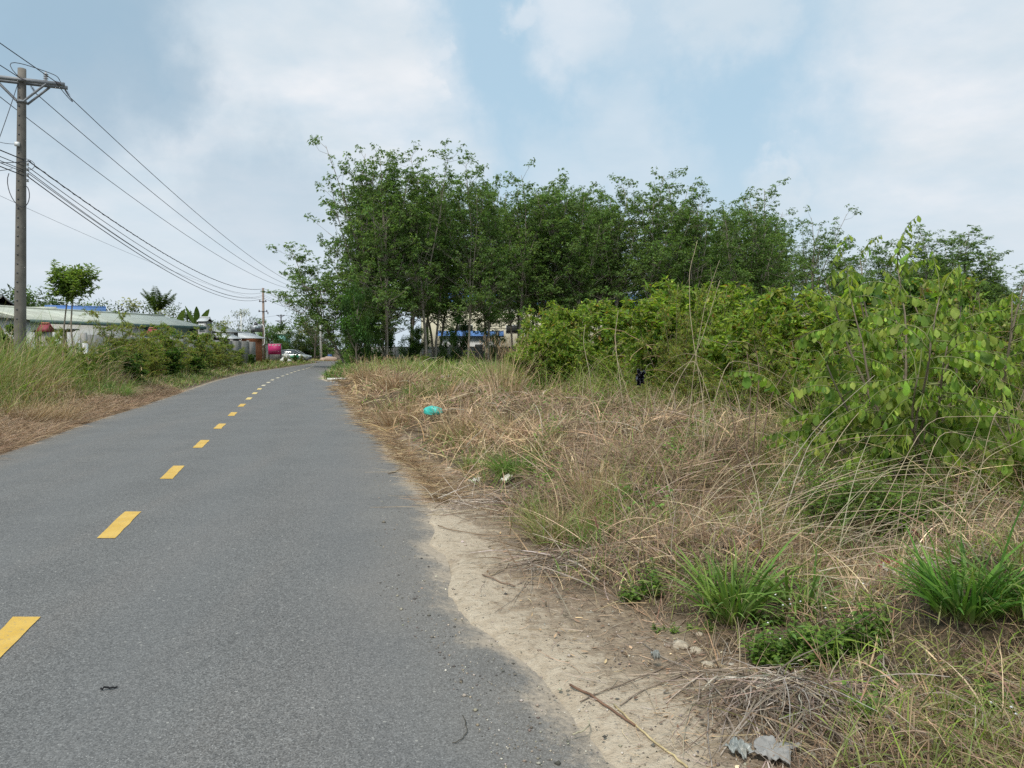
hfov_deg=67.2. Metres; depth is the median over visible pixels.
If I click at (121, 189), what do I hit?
power cable
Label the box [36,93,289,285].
power cable
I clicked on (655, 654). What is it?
paper scrap
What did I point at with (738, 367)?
shrub
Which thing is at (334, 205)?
rubber tree
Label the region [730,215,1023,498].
broad leaved shrub
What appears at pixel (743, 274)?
rubber tree
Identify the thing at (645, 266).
rubber tree
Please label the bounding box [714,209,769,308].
rubber tree
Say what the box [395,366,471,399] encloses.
dry grass tuft
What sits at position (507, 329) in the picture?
window
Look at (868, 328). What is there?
shrub
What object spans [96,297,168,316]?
bushy tree
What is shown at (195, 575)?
road
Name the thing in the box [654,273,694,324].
sapling
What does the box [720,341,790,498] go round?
dead stalk plant
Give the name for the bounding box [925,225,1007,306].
rubber tree
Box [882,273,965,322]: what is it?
sapling
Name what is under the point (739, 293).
sapling
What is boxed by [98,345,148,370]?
shrub
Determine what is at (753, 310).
sapling
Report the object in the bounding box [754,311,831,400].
shrub
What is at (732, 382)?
shrub
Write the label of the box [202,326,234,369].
shrub
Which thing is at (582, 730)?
stick
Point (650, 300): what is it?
sapling
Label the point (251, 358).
shrub
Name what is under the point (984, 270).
rubber tree
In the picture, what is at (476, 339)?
guard house
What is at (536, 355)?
sapling
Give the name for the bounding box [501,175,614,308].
rubber tree
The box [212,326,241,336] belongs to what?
grey shed
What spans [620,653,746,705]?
stick
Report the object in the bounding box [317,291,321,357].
utility pole
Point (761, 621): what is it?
leafy weed
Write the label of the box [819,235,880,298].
rubber tree
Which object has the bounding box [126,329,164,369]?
shrub
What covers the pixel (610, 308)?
sapling
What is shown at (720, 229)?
rubber tree
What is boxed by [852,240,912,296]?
rubber tree
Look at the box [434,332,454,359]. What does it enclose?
bushy tree
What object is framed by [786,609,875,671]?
leafy weed
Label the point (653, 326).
sapling
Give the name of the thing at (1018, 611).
grass tuft
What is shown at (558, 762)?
gravel
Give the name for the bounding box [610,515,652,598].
dead stalk plant
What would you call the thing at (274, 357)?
concrete kiosk
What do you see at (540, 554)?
twig heap
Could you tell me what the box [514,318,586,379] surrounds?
shrub
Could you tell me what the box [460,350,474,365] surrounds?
shrub
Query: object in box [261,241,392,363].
rubber tree
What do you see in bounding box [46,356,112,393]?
grass tuft
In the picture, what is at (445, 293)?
rubber tree
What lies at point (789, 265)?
rubber tree
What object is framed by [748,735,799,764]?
plastic sheet
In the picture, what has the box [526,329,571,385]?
sapling
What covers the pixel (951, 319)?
shrub
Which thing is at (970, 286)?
shrub
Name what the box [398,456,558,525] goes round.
twig heap
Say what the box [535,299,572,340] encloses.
sapling
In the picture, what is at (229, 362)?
shrub
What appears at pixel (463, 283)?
rubber tree
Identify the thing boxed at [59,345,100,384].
shrub
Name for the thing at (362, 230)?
rubber tree
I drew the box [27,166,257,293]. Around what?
power cable
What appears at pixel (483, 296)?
rubber tree
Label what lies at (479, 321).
rubber tree
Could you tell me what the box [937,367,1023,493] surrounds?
broad leaved shrub
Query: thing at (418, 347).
bushy tree
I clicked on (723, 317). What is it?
sapling
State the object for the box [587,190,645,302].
rubber tree
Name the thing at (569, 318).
sapling
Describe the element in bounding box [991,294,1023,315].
shrub
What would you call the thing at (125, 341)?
shrub
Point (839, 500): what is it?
leafy weed
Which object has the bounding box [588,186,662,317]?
rubber tree
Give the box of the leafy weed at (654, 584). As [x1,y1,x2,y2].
[619,557,666,598]
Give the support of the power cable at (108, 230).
attached to the utility pole at (22, 81)
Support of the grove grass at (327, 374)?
on the ground at (490, 621)
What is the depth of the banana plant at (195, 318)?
65.39 m
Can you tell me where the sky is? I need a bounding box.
[0,0,1023,348]
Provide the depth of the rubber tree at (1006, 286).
127.12 m
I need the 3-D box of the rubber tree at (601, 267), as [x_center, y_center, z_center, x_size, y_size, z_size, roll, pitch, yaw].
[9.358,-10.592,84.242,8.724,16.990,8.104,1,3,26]
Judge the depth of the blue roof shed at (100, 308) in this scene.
73.38 m
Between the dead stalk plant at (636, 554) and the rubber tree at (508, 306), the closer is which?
the dead stalk plant at (636, 554)
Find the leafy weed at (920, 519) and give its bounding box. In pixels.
[879,492,976,536]
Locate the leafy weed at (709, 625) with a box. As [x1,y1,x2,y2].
[685,618,716,633]
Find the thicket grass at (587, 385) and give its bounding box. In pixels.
[326,349,1023,533]
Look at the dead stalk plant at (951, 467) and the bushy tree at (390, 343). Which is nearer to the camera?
the dead stalk plant at (951, 467)
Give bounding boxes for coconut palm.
[140,286,176,314]
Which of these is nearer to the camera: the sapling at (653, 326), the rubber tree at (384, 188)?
the sapling at (653, 326)
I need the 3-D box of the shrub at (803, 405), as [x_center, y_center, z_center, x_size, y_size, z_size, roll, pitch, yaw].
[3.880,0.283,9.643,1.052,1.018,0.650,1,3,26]
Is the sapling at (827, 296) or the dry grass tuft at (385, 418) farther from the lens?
the sapling at (827, 296)
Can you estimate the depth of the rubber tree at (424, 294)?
88.43 m
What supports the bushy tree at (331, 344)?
on the ground at (490, 621)
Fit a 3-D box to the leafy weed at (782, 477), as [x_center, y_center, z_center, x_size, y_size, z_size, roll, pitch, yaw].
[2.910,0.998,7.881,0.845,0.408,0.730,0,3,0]
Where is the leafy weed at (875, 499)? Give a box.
[824,471,983,525]
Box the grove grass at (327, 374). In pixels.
[319,357,504,378]
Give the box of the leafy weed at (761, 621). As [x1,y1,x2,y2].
[752,602,787,628]
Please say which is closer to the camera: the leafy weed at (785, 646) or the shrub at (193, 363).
the leafy weed at (785, 646)
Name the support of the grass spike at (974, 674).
on the ground at (490, 621)
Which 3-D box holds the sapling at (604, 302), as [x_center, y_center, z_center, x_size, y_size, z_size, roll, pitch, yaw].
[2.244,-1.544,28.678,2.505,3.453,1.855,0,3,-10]
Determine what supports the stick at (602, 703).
on the ground at (490, 621)
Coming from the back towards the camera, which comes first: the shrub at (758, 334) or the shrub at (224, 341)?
the shrub at (224, 341)
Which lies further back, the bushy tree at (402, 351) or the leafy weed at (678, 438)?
the bushy tree at (402, 351)
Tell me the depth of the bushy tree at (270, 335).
97.35 m
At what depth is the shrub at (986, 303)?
31.86 m
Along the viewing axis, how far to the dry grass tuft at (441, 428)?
12.96 m
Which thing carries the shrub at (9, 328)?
on the ground at (490, 621)
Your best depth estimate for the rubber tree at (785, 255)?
102.13 m
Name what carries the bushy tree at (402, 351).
on the ground at (490, 621)
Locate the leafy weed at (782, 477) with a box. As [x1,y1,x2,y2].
[753,462,823,491]
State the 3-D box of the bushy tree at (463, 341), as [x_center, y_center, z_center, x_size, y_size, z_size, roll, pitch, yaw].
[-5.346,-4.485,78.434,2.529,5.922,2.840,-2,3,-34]
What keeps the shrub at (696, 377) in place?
on the ground at (490, 621)
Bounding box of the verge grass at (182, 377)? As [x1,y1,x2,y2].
[104,358,316,396]
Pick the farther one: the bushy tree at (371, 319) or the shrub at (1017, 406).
the bushy tree at (371, 319)
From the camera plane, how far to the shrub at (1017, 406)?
7.96 m
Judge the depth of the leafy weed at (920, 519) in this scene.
5.92 m
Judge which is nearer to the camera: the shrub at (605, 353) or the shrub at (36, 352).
the shrub at (605, 353)
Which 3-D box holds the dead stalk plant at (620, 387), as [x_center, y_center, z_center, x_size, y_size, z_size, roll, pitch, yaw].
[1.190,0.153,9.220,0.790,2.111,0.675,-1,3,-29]
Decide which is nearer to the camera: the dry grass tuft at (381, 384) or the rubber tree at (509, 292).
the dry grass tuft at (381, 384)
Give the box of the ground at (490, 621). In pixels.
[14,349,1023,767]
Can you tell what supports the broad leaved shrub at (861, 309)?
on the ground at (490, 621)
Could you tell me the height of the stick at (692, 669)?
0.016 m
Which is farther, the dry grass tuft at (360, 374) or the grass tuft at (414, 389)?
the dry grass tuft at (360, 374)
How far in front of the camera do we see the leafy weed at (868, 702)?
3.30 m
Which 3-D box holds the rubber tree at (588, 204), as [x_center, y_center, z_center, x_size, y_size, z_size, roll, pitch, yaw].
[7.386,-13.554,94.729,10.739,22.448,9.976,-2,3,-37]
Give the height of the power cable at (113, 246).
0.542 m
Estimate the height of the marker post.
1.960 m
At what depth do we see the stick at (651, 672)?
3.89 m
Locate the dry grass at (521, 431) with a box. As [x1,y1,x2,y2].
[321,355,1023,767]
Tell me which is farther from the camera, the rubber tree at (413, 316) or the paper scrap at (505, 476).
the rubber tree at (413, 316)
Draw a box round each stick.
[100,686,117,689]
[438,525,492,534]
[452,715,467,742]
[482,574,514,586]
[490,547,523,575]
[569,683,635,725]
[572,721,589,734]
[580,631,742,701]
[614,704,687,767]
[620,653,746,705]
[642,643,737,718]
[707,643,727,766]
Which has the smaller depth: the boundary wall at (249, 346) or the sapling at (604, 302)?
the sapling at (604, 302)
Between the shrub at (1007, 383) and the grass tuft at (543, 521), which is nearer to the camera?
the grass tuft at (543, 521)
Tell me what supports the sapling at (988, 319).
on the ground at (490, 621)
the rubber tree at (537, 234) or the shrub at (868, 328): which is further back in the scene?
the rubber tree at (537, 234)
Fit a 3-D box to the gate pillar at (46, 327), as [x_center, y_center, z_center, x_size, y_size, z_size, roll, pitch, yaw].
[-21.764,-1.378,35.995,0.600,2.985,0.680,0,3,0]
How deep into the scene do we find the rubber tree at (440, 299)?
72.48 m
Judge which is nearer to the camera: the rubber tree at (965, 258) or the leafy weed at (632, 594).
the leafy weed at (632, 594)
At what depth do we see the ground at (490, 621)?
4.36 m
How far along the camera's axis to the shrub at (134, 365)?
28.81 m
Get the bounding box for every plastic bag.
[423,406,442,414]
[635,369,645,385]
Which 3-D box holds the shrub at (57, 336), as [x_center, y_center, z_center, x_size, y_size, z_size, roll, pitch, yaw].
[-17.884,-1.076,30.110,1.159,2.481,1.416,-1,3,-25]
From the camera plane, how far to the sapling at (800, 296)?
13.95 m
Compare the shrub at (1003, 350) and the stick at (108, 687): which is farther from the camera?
the shrub at (1003, 350)
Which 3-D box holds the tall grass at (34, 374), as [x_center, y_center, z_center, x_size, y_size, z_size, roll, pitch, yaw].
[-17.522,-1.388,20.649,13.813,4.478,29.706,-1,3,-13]
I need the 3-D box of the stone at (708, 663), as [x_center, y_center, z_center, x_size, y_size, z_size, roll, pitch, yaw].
[1.022,1.464,4.020,0.076,0.031,0.065,0,3,0]
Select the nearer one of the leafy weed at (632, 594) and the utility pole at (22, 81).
the leafy weed at (632, 594)
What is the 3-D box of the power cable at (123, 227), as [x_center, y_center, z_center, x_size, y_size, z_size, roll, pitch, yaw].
[-20.951,-8.222,54.217,0.070,1.932,64.371,-1,3,-12]
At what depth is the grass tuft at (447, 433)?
13.06 m
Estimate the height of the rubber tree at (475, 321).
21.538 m
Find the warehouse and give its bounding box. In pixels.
[421,293,808,346]
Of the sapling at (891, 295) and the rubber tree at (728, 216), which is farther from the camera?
the rubber tree at (728, 216)
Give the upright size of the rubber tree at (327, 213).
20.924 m
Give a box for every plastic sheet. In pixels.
[723,736,752,759]
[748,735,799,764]
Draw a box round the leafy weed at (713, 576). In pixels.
[691,560,756,608]
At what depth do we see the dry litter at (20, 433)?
16.95 m
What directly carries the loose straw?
on the ground at (490, 621)
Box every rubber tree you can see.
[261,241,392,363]
[303,135,420,356]
[317,175,415,349]
[325,179,418,333]
[328,142,435,361]
[340,217,397,323]
[342,174,406,356]
[358,138,467,358]
[388,179,449,353]
[395,170,476,360]
[396,188,456,359]
[397,203,436,357]
[412,151,521,357]
[418,188,455,355]
[421,188,456,351]
[426,205,477,357]
[434,201,514,351]
[437,173,539,361]
[454,178,510,356]
[454,201,531,335]
[480,157,572,345]
[480,188,571,336]
[482,193,533,349]
[497,181,580,324]
[500,211,538,343]
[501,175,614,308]
[507,184,570,330]
[539,181,626,315]
[546,186,598,310]
[567,185,652,329]
[568,211,641,322]
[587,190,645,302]
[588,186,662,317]
[607,166,688,313]
[614,166,715,299]
[618,213,669,310]
[630,220,679,305]
[649,199,729,274]
[650,182,730,301]
[672,210,740,301]
[679,216,726,289]
[696,200,775,306]
[701,236,739,312]
[705,205,742,276]
[705,207,738,287]
[714,177,813,296]
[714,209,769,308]
[735,215,783,296]
[746,205,809,314]
[747,214,819,298]
[755,229,807,296]
[767,204,862,315]
[788,238,843,316]
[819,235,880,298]
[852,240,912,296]
[881,222,998,298]
[885,251,921,290]
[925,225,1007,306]
[945,254,974,274]
[967,246,1023,320]
[990,271,1022,309]
[1007,282,1023,311]
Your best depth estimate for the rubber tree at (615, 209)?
79.24 m
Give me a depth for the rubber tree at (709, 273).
83.21 m
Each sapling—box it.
[505,327,560,382]
[507,336,530,371]
[515,303,548,348]
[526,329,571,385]
[527,333,562,386]
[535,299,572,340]
[542,311,593,386]
[558,300,588,341]
[568,296,609,339]
[573,299,637,374]
[598,299,638,362]
[615,295,677,384]
[621,325,641,362]
[631,294,684,374]
[637,283,710,382]
[641,280,684,294]
[652,279,679,300]
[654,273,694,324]
[677,280,739,338]
[690,280,791,396]
[694,310,726,381]
[697,279,755,340]
[700,296,784,376]
[750,294,806,372]
[754,295,823,376]
[765,283,868,367]
[789,288,868,401]
[813,283,835,304]
[841,303,887,400]
[875,289,931,314]
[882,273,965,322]
[886,299,1010,378]
[888,273,954,299]
[897,307,970,373]
[907,292,970,325]
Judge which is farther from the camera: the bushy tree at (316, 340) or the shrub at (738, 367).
the bushy tree at (316, 340)
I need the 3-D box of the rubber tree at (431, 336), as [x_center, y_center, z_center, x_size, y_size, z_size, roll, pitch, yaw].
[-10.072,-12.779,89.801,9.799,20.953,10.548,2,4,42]
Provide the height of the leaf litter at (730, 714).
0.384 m
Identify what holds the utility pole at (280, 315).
on the ground at (490, 621)
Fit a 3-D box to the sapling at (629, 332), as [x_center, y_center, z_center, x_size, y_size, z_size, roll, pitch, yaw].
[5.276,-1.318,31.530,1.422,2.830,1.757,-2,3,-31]
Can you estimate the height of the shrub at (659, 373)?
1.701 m
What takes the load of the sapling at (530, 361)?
on the ground at (490, 621)
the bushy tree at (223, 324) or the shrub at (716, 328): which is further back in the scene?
the bushy tree at (223, 324)
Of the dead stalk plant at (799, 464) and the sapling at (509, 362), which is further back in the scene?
the sapling at (509, 362)
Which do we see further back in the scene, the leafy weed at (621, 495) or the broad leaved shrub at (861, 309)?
the broad leaved shrub at (861, 309)
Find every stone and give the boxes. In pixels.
[672,640,688,648]
[689,646,701,653]
[701,661,713,667]
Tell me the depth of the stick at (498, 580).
5.45 m
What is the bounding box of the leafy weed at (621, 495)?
[599,479,643,506]
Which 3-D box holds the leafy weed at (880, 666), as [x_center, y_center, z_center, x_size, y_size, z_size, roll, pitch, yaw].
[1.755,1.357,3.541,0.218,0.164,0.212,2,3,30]
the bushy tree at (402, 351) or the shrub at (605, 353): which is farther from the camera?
the bushy tree at (402, 351)
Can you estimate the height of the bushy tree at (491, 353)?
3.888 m
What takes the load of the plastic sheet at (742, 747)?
on the ground at (490, 621)
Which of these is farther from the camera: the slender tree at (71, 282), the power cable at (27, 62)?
the slender tree at (71, 282)
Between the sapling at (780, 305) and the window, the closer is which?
the sapling at (780, 305)
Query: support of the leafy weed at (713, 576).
on the ground at (490, 621)
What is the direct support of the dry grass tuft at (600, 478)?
on the ground at (490, 621)
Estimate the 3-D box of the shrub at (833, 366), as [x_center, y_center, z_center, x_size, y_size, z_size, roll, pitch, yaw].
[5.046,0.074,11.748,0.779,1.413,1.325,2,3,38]
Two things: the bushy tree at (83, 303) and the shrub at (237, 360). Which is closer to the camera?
the shrub at (237, 360)
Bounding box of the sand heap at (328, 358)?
[320,356,336,360]
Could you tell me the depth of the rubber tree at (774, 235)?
86.76 m
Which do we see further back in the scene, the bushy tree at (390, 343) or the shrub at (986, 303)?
the bushy tree at (390, 343)
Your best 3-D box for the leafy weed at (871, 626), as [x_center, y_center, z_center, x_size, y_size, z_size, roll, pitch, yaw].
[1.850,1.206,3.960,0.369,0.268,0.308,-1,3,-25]
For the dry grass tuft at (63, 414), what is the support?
on the ground at (490, 621)
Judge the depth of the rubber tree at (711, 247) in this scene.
91.58 m
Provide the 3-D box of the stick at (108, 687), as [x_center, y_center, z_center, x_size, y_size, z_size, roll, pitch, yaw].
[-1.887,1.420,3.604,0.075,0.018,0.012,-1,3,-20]
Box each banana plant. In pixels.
[171,309,184,320]
[185,306,213,335]
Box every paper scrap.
[499,474,512,481]
[650,650,659,661]
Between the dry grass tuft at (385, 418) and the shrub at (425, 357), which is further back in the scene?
the shrub at (425, 357)
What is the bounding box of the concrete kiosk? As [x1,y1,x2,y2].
[265,343,282,360]
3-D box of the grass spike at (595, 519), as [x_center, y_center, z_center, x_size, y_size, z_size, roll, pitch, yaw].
[0.622,1.127,5.658,0.051,0.319,0.030,0,3,0]
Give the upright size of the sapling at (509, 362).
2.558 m
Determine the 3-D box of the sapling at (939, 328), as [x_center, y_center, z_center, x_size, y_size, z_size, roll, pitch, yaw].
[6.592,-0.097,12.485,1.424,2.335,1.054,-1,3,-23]
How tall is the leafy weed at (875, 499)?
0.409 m
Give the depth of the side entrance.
36.10 m
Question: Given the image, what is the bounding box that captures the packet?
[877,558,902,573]
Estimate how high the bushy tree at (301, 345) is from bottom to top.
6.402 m
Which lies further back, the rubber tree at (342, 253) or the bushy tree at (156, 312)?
the bushy tree at (156, 312)
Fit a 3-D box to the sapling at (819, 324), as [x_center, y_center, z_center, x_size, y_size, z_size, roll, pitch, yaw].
[4.890,-0.346,12.036,1.743,2.320,1.411,-1,3,-23]
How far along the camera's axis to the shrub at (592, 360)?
22.57 m
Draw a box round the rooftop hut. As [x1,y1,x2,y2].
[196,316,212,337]
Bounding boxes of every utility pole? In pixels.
[0,62,72,358]
[251,288,267,359]
[276,314,284,323]
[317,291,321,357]
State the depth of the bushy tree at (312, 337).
113.41 m
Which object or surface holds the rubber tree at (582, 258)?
on the ground at (490, 621)
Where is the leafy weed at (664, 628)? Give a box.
[651,622,680,633]
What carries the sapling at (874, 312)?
on the ground at (490, 621)
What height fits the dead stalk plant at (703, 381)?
3.123 m
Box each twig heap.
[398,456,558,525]
[451,515,722,617]
[631,592,979,767]
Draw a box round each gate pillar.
[35,322,55,349]
[146,327,159,341]
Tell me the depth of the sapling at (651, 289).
28.82 m
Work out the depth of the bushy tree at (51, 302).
83.05 m
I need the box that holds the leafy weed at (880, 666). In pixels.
[869,655,920,697]
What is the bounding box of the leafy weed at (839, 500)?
[774,455,909,519]
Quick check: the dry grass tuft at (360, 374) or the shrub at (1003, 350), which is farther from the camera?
the dry grass tuft at (360, 374)
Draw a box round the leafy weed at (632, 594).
[617,582,644,603]
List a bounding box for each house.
[0,294,13,305]
[0,305,205,354]
[238,331,265,361]
[438,331,503,346]
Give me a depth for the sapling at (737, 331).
16.35 m
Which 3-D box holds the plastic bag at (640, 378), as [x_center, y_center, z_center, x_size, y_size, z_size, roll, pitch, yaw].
[2.370,-0.123,14.197,0.172,0.314,0.210,0,3,0]
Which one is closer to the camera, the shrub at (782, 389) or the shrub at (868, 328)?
the shrub at (868, 328)
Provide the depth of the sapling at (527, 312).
29.66 m
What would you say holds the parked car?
on the cross road
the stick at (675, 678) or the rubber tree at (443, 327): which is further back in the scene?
the rubber tree at (443, 327)
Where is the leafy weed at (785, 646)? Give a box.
[738,617,832,675]
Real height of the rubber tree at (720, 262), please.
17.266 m
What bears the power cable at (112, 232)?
attached to the utility pole at (22, 81)
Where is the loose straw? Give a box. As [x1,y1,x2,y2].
[325,385,497,504]
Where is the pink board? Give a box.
[268,344,280,359]
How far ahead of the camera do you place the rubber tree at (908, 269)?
123.94 m
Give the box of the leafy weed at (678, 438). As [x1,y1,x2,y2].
[666,426,720,447]
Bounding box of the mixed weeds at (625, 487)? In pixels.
[357,368,1023,552]
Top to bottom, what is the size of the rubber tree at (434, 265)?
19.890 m
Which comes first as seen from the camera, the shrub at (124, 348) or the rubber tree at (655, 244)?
the shrub at (124, 348)
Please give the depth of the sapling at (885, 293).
20.11 m
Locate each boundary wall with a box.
[80,333,255,368]
[371,346,594,359]
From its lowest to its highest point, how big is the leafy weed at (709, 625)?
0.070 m
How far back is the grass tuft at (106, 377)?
25.03 m
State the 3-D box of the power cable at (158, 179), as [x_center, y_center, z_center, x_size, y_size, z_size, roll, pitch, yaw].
[-19.192,-9.816,63.764,0.023,1.820,81.044,0,3,-8]
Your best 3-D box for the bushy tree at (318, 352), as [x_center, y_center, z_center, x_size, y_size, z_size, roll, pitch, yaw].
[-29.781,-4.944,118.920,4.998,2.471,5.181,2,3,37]
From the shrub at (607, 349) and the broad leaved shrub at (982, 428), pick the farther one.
the shrub at (607, 349)
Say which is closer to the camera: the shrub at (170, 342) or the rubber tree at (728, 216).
the shrub at (170, 342)
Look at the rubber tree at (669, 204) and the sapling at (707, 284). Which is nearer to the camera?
the sapling at (707, 284)
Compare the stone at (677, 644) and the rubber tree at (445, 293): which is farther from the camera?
the rubber tree at (445, 293)
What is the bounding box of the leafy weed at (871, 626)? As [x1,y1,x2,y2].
[831,594,896,649]
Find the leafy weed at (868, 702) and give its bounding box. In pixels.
[830,680,893,730]
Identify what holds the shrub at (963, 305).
on the ground at (490, 621)
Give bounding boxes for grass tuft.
[0,373,75,424]
[18,385,110,421]
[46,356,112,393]
[74,367,133,389]
[81,372,156,400]
[325,352,402,384]
[349,352,443,392]
[362,391,444,426]
[387,377,443,399]
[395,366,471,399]
[400,397,528,442]
[424,418,474,440]
[440,332,553,398]
[460,439,556,478]
[479,469,634,544]
[558,446,643,523]
[643,521,825,625]
[694,547,889,630]
[872,501,1023,624]
[885,521,1023,619]
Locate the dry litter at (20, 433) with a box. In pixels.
[0,379,191,460]
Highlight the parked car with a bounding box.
[282,349,311,360]
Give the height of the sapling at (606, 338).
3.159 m
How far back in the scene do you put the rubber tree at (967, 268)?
132.36 m
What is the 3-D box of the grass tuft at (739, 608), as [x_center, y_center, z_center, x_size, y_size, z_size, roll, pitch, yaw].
[1.323,1.128,4.681,1.125,0.578,1.042,2,3,32]
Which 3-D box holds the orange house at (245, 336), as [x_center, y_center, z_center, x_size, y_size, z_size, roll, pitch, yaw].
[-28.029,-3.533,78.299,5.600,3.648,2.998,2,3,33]
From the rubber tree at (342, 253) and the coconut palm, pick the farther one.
the coconut palm
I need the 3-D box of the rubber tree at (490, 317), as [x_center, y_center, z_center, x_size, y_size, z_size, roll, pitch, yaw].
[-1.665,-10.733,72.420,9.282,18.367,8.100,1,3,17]
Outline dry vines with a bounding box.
[578,321,1023,486]
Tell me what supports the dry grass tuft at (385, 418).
on the ground at (490, 621)
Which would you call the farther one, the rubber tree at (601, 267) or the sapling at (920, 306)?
the rubber tree at (601, 267)
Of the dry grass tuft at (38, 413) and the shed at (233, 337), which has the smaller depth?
the dry grass tuft at (38, 413)
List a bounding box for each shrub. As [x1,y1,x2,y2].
[0,324,26,356]
[27,340,48,367]
[36,327,69,358]
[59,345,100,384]
[75,343,129,382]
[79,305,153,369]
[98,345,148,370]
[117,348,170,379]
[120,353,148,382]
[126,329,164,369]
[137,322,181,377]
[150,348,184,375]
[153,325,200,372]
[162,324,215,370]
[181,354,207,373]
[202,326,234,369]
[204,341,238,369]
[221,354,232,366]
[230,346,246,366]
[247,354,256,364]
[414,353,430,363]
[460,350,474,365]
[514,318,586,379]
[530,326,606,391]
[547,305,601,366]
[586,326,631,377]
[599,350,637,389]
[619,345,692,404]
[635,283,717,401]
[661,344,723,407]
[694,289,753,371]
[702,349,812,427]
[711,348,793,418]
[715,347,775,410]
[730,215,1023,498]
[739,323,814,406]
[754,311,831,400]
[780,369,860,432]
[811,315,904,426]
[815,343,859,403]
[821,235,930,393]
[836,277,935,339]
[881,255,1023,452]
[896,304,1020,442]
[897,271,1000,381]
[933,299,984,312]
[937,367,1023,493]
[946,301,1023,425]
[957,291,1023,393]
[970,364,1023,421]
[980,298,1016,318]
[989,308,1023,367]
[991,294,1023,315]
[1010,402,1023,425]
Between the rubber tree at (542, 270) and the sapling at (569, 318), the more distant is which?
the rubber tree at (542, 270)
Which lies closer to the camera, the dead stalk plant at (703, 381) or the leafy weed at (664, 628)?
the leafy weed at (664, 628)
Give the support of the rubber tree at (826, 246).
on the ground at (490, 621)
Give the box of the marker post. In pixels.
[82,343,87,365]
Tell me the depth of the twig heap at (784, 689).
3.43 m
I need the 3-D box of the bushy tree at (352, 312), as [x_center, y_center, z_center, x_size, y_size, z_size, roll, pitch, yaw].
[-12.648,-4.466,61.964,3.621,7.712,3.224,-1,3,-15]
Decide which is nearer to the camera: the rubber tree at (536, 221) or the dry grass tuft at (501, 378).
the dry grass tuft at (501, 378)
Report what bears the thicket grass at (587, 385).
on the ground at (490, 621)
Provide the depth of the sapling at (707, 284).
24.67 m
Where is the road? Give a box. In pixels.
[0,362,614,767]
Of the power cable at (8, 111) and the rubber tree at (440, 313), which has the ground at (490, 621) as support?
the rubber tree at (440, 313)
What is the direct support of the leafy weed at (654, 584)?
on the ground at (490, 621)
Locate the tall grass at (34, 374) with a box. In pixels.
[0,298,164,421]
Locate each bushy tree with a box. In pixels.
[0,284,67,306]
[11,291,38,306]
[73,300,97,305]
[89,299,139,312]
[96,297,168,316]
[142,304,192,321]
[160,309,193,322]
[215,321,232,326]
[222,309,259,332]
[255,318,292,358]
[273,333,293,349]
[276,319,318,354]
[285,298,339,358]
[297,325,330,351]
[305,344,335,358]
[310,321,344,356]
[332,281,376,364]
[340,293,387,363]
[373,316,395,360]
[397,324,423,360]
[408,324,430,360]
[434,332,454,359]
[448,315,471,361]
[480,329,507,360]
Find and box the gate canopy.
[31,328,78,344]
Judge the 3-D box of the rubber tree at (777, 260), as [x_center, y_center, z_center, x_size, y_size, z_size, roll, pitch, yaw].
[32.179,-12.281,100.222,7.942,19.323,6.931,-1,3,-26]
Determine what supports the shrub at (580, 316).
on the ground at (490, 621)
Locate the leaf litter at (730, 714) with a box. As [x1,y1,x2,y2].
[443,455,1023,767]
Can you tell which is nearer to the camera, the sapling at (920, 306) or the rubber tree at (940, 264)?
the sapling at (920, 306)
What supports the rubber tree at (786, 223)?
on the ground at (490, 621)
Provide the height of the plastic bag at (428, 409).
0.174 m
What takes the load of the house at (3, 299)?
on the ground at (490, 621)
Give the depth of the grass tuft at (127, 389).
23.53 m
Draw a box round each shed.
[45,305,106,310]
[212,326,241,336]
[212,333,241,340]
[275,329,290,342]
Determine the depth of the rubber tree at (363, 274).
73.67 m
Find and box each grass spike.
[594,516,599,557]
[960,642,972,665]
[971,664,977,686]
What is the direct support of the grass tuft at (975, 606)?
on the ground at (490, 621)
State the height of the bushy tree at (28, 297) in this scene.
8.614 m
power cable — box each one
[0,43,55,81]
[0,83,17,135]
[0,97,299,290]
[1,196,239,294]
[27,160,259,289]
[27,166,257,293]
[27,176,263,300]
[28,171,261,297]
[28,173,263,297]
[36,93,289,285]
[70,97,282,277]
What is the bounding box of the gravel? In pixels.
[375,453,895,767]
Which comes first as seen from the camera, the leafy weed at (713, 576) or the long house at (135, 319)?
the leafy weed at (713, 576)
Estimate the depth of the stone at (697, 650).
4.19 m
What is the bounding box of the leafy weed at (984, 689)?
[945,679,1023,728]
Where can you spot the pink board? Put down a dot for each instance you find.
(274, 349)
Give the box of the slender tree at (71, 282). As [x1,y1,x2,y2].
[41,259,101,362]
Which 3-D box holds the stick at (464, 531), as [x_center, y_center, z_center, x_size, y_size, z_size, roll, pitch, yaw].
[-0.445,1.322,6.929,0.617,0.016,0.069,2,3,34]
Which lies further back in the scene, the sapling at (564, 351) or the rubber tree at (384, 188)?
the rubber tree at (384, 188)
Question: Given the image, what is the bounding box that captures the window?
[506,325,521,332]
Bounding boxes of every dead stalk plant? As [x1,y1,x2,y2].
[577,315,645,454]
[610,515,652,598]
[645,244,819,492]
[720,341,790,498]
[746,375,874,550]
[820,407,1023,580]
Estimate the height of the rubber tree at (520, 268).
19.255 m
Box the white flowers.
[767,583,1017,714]
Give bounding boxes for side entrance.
[314,382,339,385]

